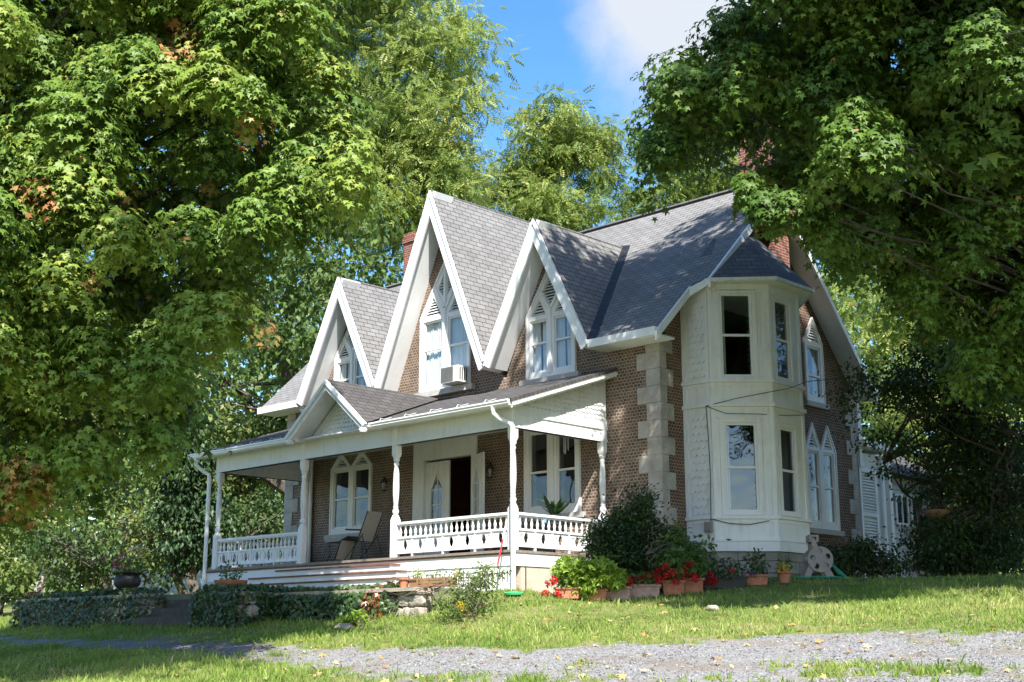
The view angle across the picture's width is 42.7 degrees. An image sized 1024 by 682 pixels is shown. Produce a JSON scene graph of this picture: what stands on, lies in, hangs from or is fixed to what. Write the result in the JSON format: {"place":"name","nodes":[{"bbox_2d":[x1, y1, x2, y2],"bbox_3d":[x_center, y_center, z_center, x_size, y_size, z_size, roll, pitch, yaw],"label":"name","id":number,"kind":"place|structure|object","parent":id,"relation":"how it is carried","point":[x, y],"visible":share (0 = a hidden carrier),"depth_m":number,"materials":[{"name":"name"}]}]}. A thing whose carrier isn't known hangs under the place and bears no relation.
{"place":"outdoors","nodes":[
{"label":"outdoors","id":0,"kind":"place"},
{"bbox_2d":[111,541,223,593],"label":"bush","id":1,"kind":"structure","parent":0,"point":[173,589],"depth_m":54.25,"materials":[{"name":"green plant"}]},
{"bbox_2d":[1,0,1010,603],"label":"sky","id":2,"kind":"structure","parent":0,"point":[580,44],"materials":[{"name":"blue"}]},
{"bbox_2d":[0,576,1023,681],"bbox_3d":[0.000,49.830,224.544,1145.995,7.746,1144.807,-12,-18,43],"label":"ground","id":3,"kind":"structure","parent":0,"point":[117,642],"depth_m":18.10,"materials":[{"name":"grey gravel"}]},
{"bbox_2d":[0,498,68,616],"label":"garden bush","id":4,"kind":"object","parent":3,"relation":"on","point":[6,568],"visible":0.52,"depth_m":39.79,"materials":[{"name":"green plant"}]},
{"bbox_2d":[0,379,131,593],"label":"young tree","id":5,"kind":"object","parent":3,"relation":"on","point":[39,583],"visible":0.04,"depth_m":46.95,"materials":[{"name":"green plant"}]},
{"bbox_2d":[2,512,155,591],"bbox_3d":[-12.721,6.527,38.003,4.258,3.079,4.394,-12,-18,43],"label":"garden bush","id":6,"kind":"object","parent":3,"relation":"on","point":[69,565],"visible":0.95,"depth_m":37.63,"materials":[{"name":"green plant"}]},
{"bbox_2d":[16,594,169,626],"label":"stone wall","id":7,"kind":"structure","parent":3,"relation":"on","point":[140,600],"depth_m":30.08,"materials":[{"name":"grey stone"}]},
{"bbox_2d":[8,587,167,629],"bbox_3d":[-10.122,6.376,30.901,6.567,1.122,0.952,-12,-18,43],"label":"ivy","id":8,"kind":"object","parent":7,"relation":"on","point":[76,594],"visible":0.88,"depth_m":30.36,"materials":[{"name":"green plant"}]},
{"bbox_2d":[99,551,146,594],"bbox_3d":[-8.828,5.317,29.939,0.974,0.995,0.973,-12,-18,43],"label":"flower urn","id":9,"kind":"object","parent":7,"relation":"on","point":[126,577],"visible":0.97,"depth_m":29.75,"materials":[{"name":"metal"}]},
{"bbox_2d":[49,387,154,589],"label":"young tree","id":10,"kind":"object","parent":3,"relation":"on","point":[114,493],"visible":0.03,"depth_m":49.65,"materials":[{"name":"green plant"}]},
{"bbox_2d":[97,485,207,587],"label":"garden bush","id":11,"kind":"object","parent":3,"relation":"on","point":[149,533],"visible":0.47,"depth_m":41.75,"materials":[{"name":"green plant"}]},
{"bbox_2d":[136,599,200,627],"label":"garden steps","id":12,"kind":"structure","parent":3,"relation":"on","point":[173,612],"depth_m":28.09,"materials":[{"name":"stone"}]},
{"bbox_2d":[74,353,269,593],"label":"young tree","id":13,"kind":"object","parent":3,"relation":"on","point":[147,487],"visible":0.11,"depth_m":45.67,"materials":[{"name":"green plant"}]},
{"bbox_2d":[130,410,260,593],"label":"cedar tree","id":14,"kind":"object","parent":3,"relation":"on","point":[192,493],"visible":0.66,"depth_m":40.52,"materials":[{"name":"green plant"}]},
{"bbox_2d":[0,0,424,557],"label":"maple tree","id":15,"kind":"object","parent":3,"relation":"on","point":[189,73],"visible":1,"depth_m":18.53,"materials":[{"name":"green plant"}]},
{"bbox_2d":[11,137,421,494],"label":"shade tree","id":16,"kind":"object","parent":3,"relation":"on","point":[302,342],"visible":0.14,"depth_m":45.81,"materials":[{"name":"green plant"}]},
{"bbox_2d":[182,387,286,565],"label":"young tree","id":17,"kind":"object","parent":3,"relation":"on","point":[250,484],"visible":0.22,"depth_m":47.54,"materials":[{"name":"green plant"}]},
{"bbox_2d":[198,591,274,626],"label":"stone pier","id":18,"kind":"structure","parent":3,"relation":"on","point":[252,610],"depth_m":25.59,"materials":[{"name":"grey stone"}]},
{"bbox_2d":[214,559,247,591],"bbox_3d":[-5.755,4.819,26.833,0.764,0.717,0.695,-12,-18,43],"label":"bowl planter","id":19,"kind":"object","parent":18,"relation":"on","point":[232,580],"visible":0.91,"depth_m":26.70,"materials":[{"name":"ceramic"}]},
{"bbox_2d":[186,582,286,629],"bbox_3d":[-5.508,5.470,26.286,2.047,1.240,1.451,-12,-18,43],"label":"ivy","id":20,"kind":"object","parent":18,"relation":"on","point":[197,609],"visible":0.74,"depth_m":25.78,"materials":[{"name":"green plant"}]},
{"bbox_2d":[220,484,284,568],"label":"garden bush","id":21,"kind":"object","parent":3,"relation":"on","point":[252,523],"visible":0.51,"depth_m":43.78,"materials":[{"name":"green plant"}]},
{"bbox_2d":[165,585,471,618],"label":"terrace","id":22,"kind":"structure","parent":3,"relation":"on","point":[187,596],"depth_m":25.52,"materials":[{"name":"grey stone"}]},
{"bbox_2d":[334,623,353,630],"bbox_3d":[-2.891,4.911,22.392,0.434,0.172,0.297,-12,-18,43],"label":"lawn stone","id":23,"kind":"object","parent":3,"relation":"on","point":[343,625],"visible":0.62,"depth_m":22.28,"materials":[{"name":"grey stone"}]},
{"bbox_2d":[335,609,375,629],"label":"shrub","id":24,"kind":"object","parent":3,"relation":"on","point":[356,618],"visible":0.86,"depth_m":22.51,"materials":[{"name":"green plant"}]},
{"bbox_2d":[274,587,438,619],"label":"stone wall","id":25,"kind":"structure","parent":3,"relation":"on","point":[422,604],"depth_m":23.34,"materials":[{"name":"beige stone"}]},
{"bbox_2d":[265,580,399,622],"bbox_3d":[-3.387,5.087,24.765,4.088,1.012,0.740,-12,-18,43],"label":"ivy","id":26,"kind":"object","parent":25,"relation":"on","point":[280,606],"visible":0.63,"depth_m":24.55,"materials":[{"name":"green plant"}]},
{"bbox_2d":[398,578,408,587],"bbox_3d":[-1.958,4.386,23.706,0.227,0.190,0.227,-12,-18,43],"label":"flower pot","id":27,"kind":"object","parent":25,"relation":"on","point":[403,582],"visible":0.82,"depth_m":23.63,"materials":[{"name":"ceramic"}]},
{"bbox_2d":[407,568,422,586],"bbox_3d":[-1.691,4.263,23.569,0.324,0.370,0.252,-12,-18,43],"label":"flower pot","id":28,"kind":"object","parent":25,"relation":"on","point":[412,581],"visible":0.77,"depth_m":23.52,"materials":[{"name":"orange ceramic"}]},
{"bbox_2d":[416,570,456,587],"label":"slatted planter","id":29,"kind":"object","parent":25,"relation":"on","point":[425,582],"visible":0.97,"depth_m":23.16,"materials":[{"name":"brown wood"}]},
{"bbox_2d":[257,0,534,304],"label":"walnut tree","id":30,"kind":"object","parent":3,"relation":"on","point":[420,156],"visible":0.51,"depth_m":52.99,"materials":[{"name":"green plant"}]},
{"bbox_2d":[375,557,512,619],"bbox_3d":[-0.869,4.272,22.356,1.656,1.182,2.432,-12,-18,43],"label":"rose bush","id":31,"kind":"object","parent":3,"relation":"on","point":[477,581],"visible":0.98,"depth_m":22.18,"materials":[{"name":"green plant"}]},
{"bbox_2d":[491,519,506,591],"bbox_3d":[-0.187,4.082,24.712,0.330,1.487,0.677,-10,-16,38],"label":"garden rake","id":32,"kind":"object","parent":3,"relation":"on","point":[500,548],"visible":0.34,"depth_m":24.85,"materials":[{"name":"paint"}]},
{"bbox_2d":[0,576,1020,681],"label":"fallen leaves","id":33,"kind":"object","parent":3,"relation":"on","point":[318,673],"visible":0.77,"depth_m":18.19,"materials":[{"name":"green plant"}]},
{"bbox_2d":[0,572,1023,681],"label":"grass","id":34,"kind":"structure","parent":3,"relation":"on","point":[162,658],"depth_m":20.39,"materials":[{"name":"green plant"}]},
{"bbox_2d":[0,257,1023,605],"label":"woodland","id":35,"kind":"object","parent":3,"relation":"on","point":[264,393],"visible":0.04,"depth_m":78.42,"materials":[{"name":"green plant"}]},
{"bbox_2d":[504,591,523,594],"bbox_3d":[0.034,4.491,23.318,0.356,0.070,0.356,-12,-18,43],"label":"green lid","id":36,"kind":"object","parent":3,"relation":"on","point":[514,593],"visible":1,"depth_m":23.18,"materials":[{"name":"plastic"}]},
{"bbox_2d":[472,80,637,231],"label":"walnut tree","id":37,"kind":"object","parent":3,"relation":"on","point":[567,149],"visible":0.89,"depth_m":57.03,"materials":[{"name":"green plant"}]},
{"bbox_2d":[540,566,581,598],"bbox_3d":[0.876,4.351,23.677,0.548,0.621,0.791,-84,-84,77],"label":"flower planter","id":38,"kind":"object","parent":3,"relation":"on","point":[564,590],"visible":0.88,"depth_m":23.52,"materials":[{"name":"ceramic"}]},
{"bbox_2d":[187,124,942,593],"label":"house","id":39,"kind":"structure","parent":3,"relation":"on","point":[625,350],"depth_m":29.69,"materials":[{"name":"white paint"}]},
{"bbox_2d":[325,538,364,561],"bbox_3d":[-4.111,5.233,32.170,0.970,0.742,0.500,-12,-18,43],"label":"patio table","id":40,"kind":"object","parent":39,"relation":"on","point":[334,540],"visible":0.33,"depth_m":32.19,"materials":[{"name":"grey metal"}]},
{"bbox_2d":[324,453,372,539],"bbox_3d":[-4.114,3.942,33.634,1.940,2.250,0.227,-12,-18,43],"label":"window","id":41,"kind":"structure","parent":39,"relation":"in","point":[354,477],"depth_m":33.64,"materials":[{"name":"white paint"}]},
{"bbox_2d":[334,328,366,385],"bbox_3d":[-4.152,0.515,34.484,1.500,2.470,0.192,-12,-18,43],"label":"window","id":42,"kind":"structure","parent":39,"relation":"in","point":[343,357],"depth_m":34.68,"materials":[{"name":"white paint"}]},
{"bbox_2d":[333,511,382,560],"bbox_3d":[-3.644,4.717,31.037,1.420,1.254,0.504,-12,-18,43],"label":"lounge chair","id":43,"kind":"object","parent":39,"relation":"on","point":[367,530],"visible":0.81,"depth_m":30.90,"materials":[{"name":"beige fabric"}]},
{"bbox_2d":[380,476,387,491],"bbox_3d":[-3.178,3.558,32.604,0.176,0.377,0.225,-12,-18,43],"label":"wall lantern","id":44,"kind":"object","parent":39,"relation":"attached to","point":[383,480],"depth_m":32.55,"materials":[{"name":"paint"}]},
{"bbox_2d":[415,262,474,396],"bbox_3d":[-1.617,-0.376,32.123,2.080,3.450,0.250,-12,-18,43],"label":"window","id":45,"kind":"structure","parent":39,"relation":"in","point":[435,328],"depth_m":32.21,"materials":[{"name":"white paint"}]},
{"bbox_2d":[412,435,484,555],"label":"door","id":46,"kind":"structure","parent":39,"relation":"in","point":[452,484],"depth_m":31.61,"materials":[{"name":"white paint"}]},
{"bbox_2d":[440,364,468,385],"bbox_3d":[-1.335,0.829,31.294,0.615,0.390,0.488,-12,-18,43],"label":"air conditioner","id":47,"kind":"object","parent":39,"relation":"attached to","point":[455,375],"visible":1,"depth_m":31.11,"materials":[{"name":"beige metal"}]},
{"bbox_2d":[486,462,493,478],"bbox_3d":[-0.490,2.973,30.056,0.176,0.377,0.225,-12,-18,43],"label":"wall lantern","id":48,"kind":"object","parent":39,"relation":"attached to","point":[490,466],"depth_m":30.01,"materials":[{"name":"paint"}]},
{"bbox_2d":[479,517,504,550],"bbox_3d":[-0.480,4.270,28.518,0.500,0.980,0.450,-12,-18,43],"label":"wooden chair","id":49,"kind":"object","parent":39,"relation":"on","point":[503,526],"visible":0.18,"depth_m":28.59,"materials":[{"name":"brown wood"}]},
{"bbox_2d":[519,271,581,385],"bbox_3d":[0.892,-0.415,29.628,1.780,2.790,0.251,-12,-18,43],"label":"window","id":50,"kind":"structure","parent":39,"relation":"in","point":[554,341],"depth_m":29.60,"materials":[{"name":"white paint"}]},
{"bbox_2d":[518,431,585,522],"bbox_3d":[0.906,2.884,28.871,1.900,2.120,0.231,-12,-18,43],"label":"window","id":51,"kind":"structure","parent":39,"relation":"in","point":[555,470],"depth_m":28.85,"materials":[{"name":"white paint"}]},
{"bbox_2d":[539,522,569,551],"bbox_3d":[0.868,4.088,26.965,0.667,0.640,0.667,-12,-18,43],"label":"plant stand","id":52,"kind":"object","parent":39,"relation":"on","point":[556,524],"visible":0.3,"depth_m":26.85,"materials":[{"name":"paint"}]},
{"bbox_2d":[537,494,570,521],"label":"potted plant","id":53,"kind":"object","parent":52,"relation":"on","point":[553,508],"visible":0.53,"depth_m":27.02,"materials":[{"name":"green plant"}]},
{"bbox_2d":[563,437,568,453],"bbox_3d":[1.147,1.979,27.744,0.135,0.860,0.135,-12,-18,43],"label":"wind chime","id":54,"kind":"object","parent":39,"relation":"hanging from","point":[565,444],"visible":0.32,"depth_m":27.67,"materials":[{"name":"paint"}]},
{"bbox_2d":[704,522,712,531],"bbox_3d":[3.993,3.781,26.609,0.160,0.200,0.100,-12,-18,43],"label":"meter box","id":55,"kind":"object","parent":39,"relation":"attached to","point":[708,526],"visible":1,"depth_m":26.56,"materials":[{"name":"beige plastic"}]},
{"bbox_2d":[704,522,709,530],"bbox_3d":[3.961,3.773,26.577,0.140,0.180,0.008,-12,-18,43],"label":"box door","id":56,"kind":"structure","parent":55,"relation":"in","point":[707,524],"depth_m":26.58,"materials":[{"name":"beige plastic"}]},
{"bbox_2d":[803,317,829,409],"bbox_3d":[7.276,0.516,31.697,0.228,2.240,1.000,-12,-18,43],"label":"window","id":57,"kind":"structure","parent":39,"relation":"in","point":[816,346],"depth_m":31.75,"materials":[{"name":"white paint"}]},
{"bbox_2d":[705,369,931,524],"bbox_3d":[10.027,1.939,29.091,12.728,4.635,0.659,5,-14,-20],"label":"cable","id":58,"kind":"object","parent":39,"relation":"attached to","point":[746,413],"visible":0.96,"depth_m":27.03,"materials":[{"name":"black plastic"}]},
{"bbox_2d":[806,422,844,536],"bbox_3d":[7.338,3.279,31.129,0.229,2.640,1.560,-12,-18,43],"label":"window","id":59,"kind":"structure","parent":39,"relation":"in","point":[820,525],"depth_m":31.14,"materials":[{"name":"white paint"}]},
{"bbox_2d":[894,493,909,526],"bbox_3d":[10.533,4.567,35.331,0.040,0.850,0.720,-12,-18,43],"label":"window","id":60,"kind":"structure","parent":39,"relation":"in","point":[900,512],"depth_m":35.31,"materials":[{"name":"white paint"}]},
{"bbox_2d":[909,496,923,528],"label":"window","id":61,"kind":"structure","parent":39,"relation":"in","point":[913,515],"depth_m":35.85,"materials":[{"name":"white paint"}]},
{"bbox_2d":[549,553,629,600],"bbox_3d":[1.385,4.307,23.804,1.514,0.909,0.914,1,-13,-6],"label":"flower planter","id":62,"kind":"object","parent":3,"relation":"on","point":[600,573],"visible":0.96,"depth_m":23.64,"materials":[{"name":"ceramic"}]},
{"bbox_2d":[597,575,633,599],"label":"flower planter","id":63,"kind":"object","parent":3,"relation":"on","point":[624,594],"visible":0.32,"depth_m":23.89,"materials":[{"name":"concrete"}]},
{"bbox_2d":[573,481,678,583],"bbox_3d":[2.119,3.842,25.207,1.966,2.327,2.003,4,-14,-18],"label":"yew shrub","id":64,"kind":"object","parent":3,"relation":"on","point":[619,538],"visible":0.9,"depth_m":24.94,"materials":[{"name":"green plant"}]},
{"bbox_2d":[629,568,661,597],"bbox_3d":[2.448,4.472,24.256,0.756,0.559,0.662,-12,-18,43],"label":"flower planter","id":65,"kind":"object","parent":3,"relation":"on","point":[643,588],"visible":0.93,"depth_m":24.11,"materials":[{"name":"concrete"}]},
{"bbox_2d":[584,518,730,591],"bbox_3d":[3.000,4.277,25.730,2.197,1.616,3.125,4,-14,-18],"label":"garden bush","id":66,"kind":"object","parent":3,"relation":"on","point":[670,538],"visible":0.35,"depth_m":24.99,"materials":[{"name":"green plant"}]},
{"bbox_2d":[650,546,692,594],"bbox_3d":[2.969,4.265,24.350,0.834,0.912,0.993,-12,-18,43],"label":"flower planter","id":67,"kind":"object","parent":3,"relation":"on","point":[670,573],"visible":0.94,"depth_m":24.19,"materials":[{"name":"ceramic"}]},
{"bbox_2d":[672,542,711,592],"bbox_3d":[3.356,4.227,24.578,0.815,0.985,0.968,-12,-18,43],"label":"flower planter","id":68,"kind":"object","parent":3,"relation":"on","point":[694,580],"visible":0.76,"depth_m":24.40,"materials":[{"name":"ceramic"}]},
{"bbox_2d":[594,76,810,249],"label":"walnut tree","id":69,"kind":"object","parent":3,"relation":"on","point":[677,191],"visible":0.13,"depth_m":58.54,"materials":[{"name":"green plant"}]},
{"bbox_2d":[705,605,718,610],"bbox_3d":[3.303,4.417,21.590,0.245,0.119,0.207,-12,-18,43],"label":"lawn stone","id":70,"kind":"object","parent":3,"relation":"on","point":[711,607],"visible":0.86,"depth_m":21.52,"materials":[{"name":"white stone"}]},
{"bbox_2d":[701,556,754,588],"bbox_3d":[4.095,4.413,24.972,1.012,0.608,0.910,-1,-13,4],"label":"flower planter","id":71,"kind":"object","parent":3,"relation":"on","point":[715,580],"visible":0.91,"depth_m":24.80,"materials":[{"name":"black plastic"}]},
{"bbox_2d":[740,547,769,585],"bbox_3d":[4.709,4.329,25.190,0.592,0.736,0.562,-12,-18,43],"label":"flower planter","id":72,"kind":"object","parent":3,"relation":"on","point":[760,578],"visible":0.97,"depth_m":25.04,"materials":[{"name":"ceramic"}]},
{"bbox_2d":[775,555,793,582],"bbox_3d":[5.213,4.382,25.187,0.368,0.536,0.484,-5,-14,22],"label":"flower pot","id":73,"kind":"object","parent":3,"relation":"on","point":[783,574],"visible":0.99,"depth_m":25.13,"materials":[{"name":"ceramic"}]},
{"bbox_2d":[617,0,1023,430],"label":"maple tree","id":74,"kind":"object","parent":3,"relation":"on","point":[862,132],"visible":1,"depth_m":19.94,"materials":[{"name":"green plant"}]},
{"bbox_2d":[792,535,849,578],"bbox_3d":[6.032,4.226,25.636,1.203,0.840,0.606,0,-13,0],"label":"hose reel","id":75,"kind":"object","parent":3,"relation":"on","point":[818,561],"visible":0.99,"depth_m":25.49,"materials":[{"name":"beige plastic"}]},
{"bbox_2d":[813,532,900,577],"bbox_3d":[7.378,4.729,28.097,1.804,1.269,1.989,-12,-18,43],"label":"garden bush","id":76,"kind":"object","parent":3,"relation":"on","point":[855,551],"visible":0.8,"depth_m":27.89,"materials":[{"name":"green plant"}]},
{"bbox_2d":[815,326,1023,577],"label":"lilac shrub","id":77,"kind":"object","parent":3,"relation":"on","point":[990,492],"visible":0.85,"depth_m":28.11,"materials":[{"name":"green plant"}]},
{"bbox_2d":[922,484,948,518],"bbox_3d":[9.065,3.431,28.052,0.552,0.742,0.560,-12,-18,43],"label":"hanging basket","id":78,"kind":"object","parent":77,"relation":"hanging from","point":[932,512],"visible":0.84,"depth_m":27.84,"materials":[{"name":"brown wicker"}]},
{"bbox_2d":[824,249,1023,506],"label":"locust tree","id":79,"kind":"object","parent":3,"relation":"on","point":[865,326],"visible":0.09,"depth_m":51.72,"materials":[{"name":"green plant"}]},
{"bbox_2d":[902,407,1023,576],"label":"garden bush","id":80,"kind":"object","parent":3,"relation":"on","point":[956,506],"visible":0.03,"depth_m":35.48,"materials":[{"name":"green plant"}]},
{"bbox_2d":[960,407,1023,535],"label":"lilac shrub","id":81,"kind":"object","parent":3,"relation":"on","point":[1013,523],"visible":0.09,"depth_m":31.01,"materials":[{"name":"green plant"}]},
{"bbox_2d":[112,629,1023,681],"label":"gravel","id":82,"kind":"structure","parent":0,"point":[803,654],"depth_m":16.67,"materials":[{"name":"grey gravel"}]}
]}

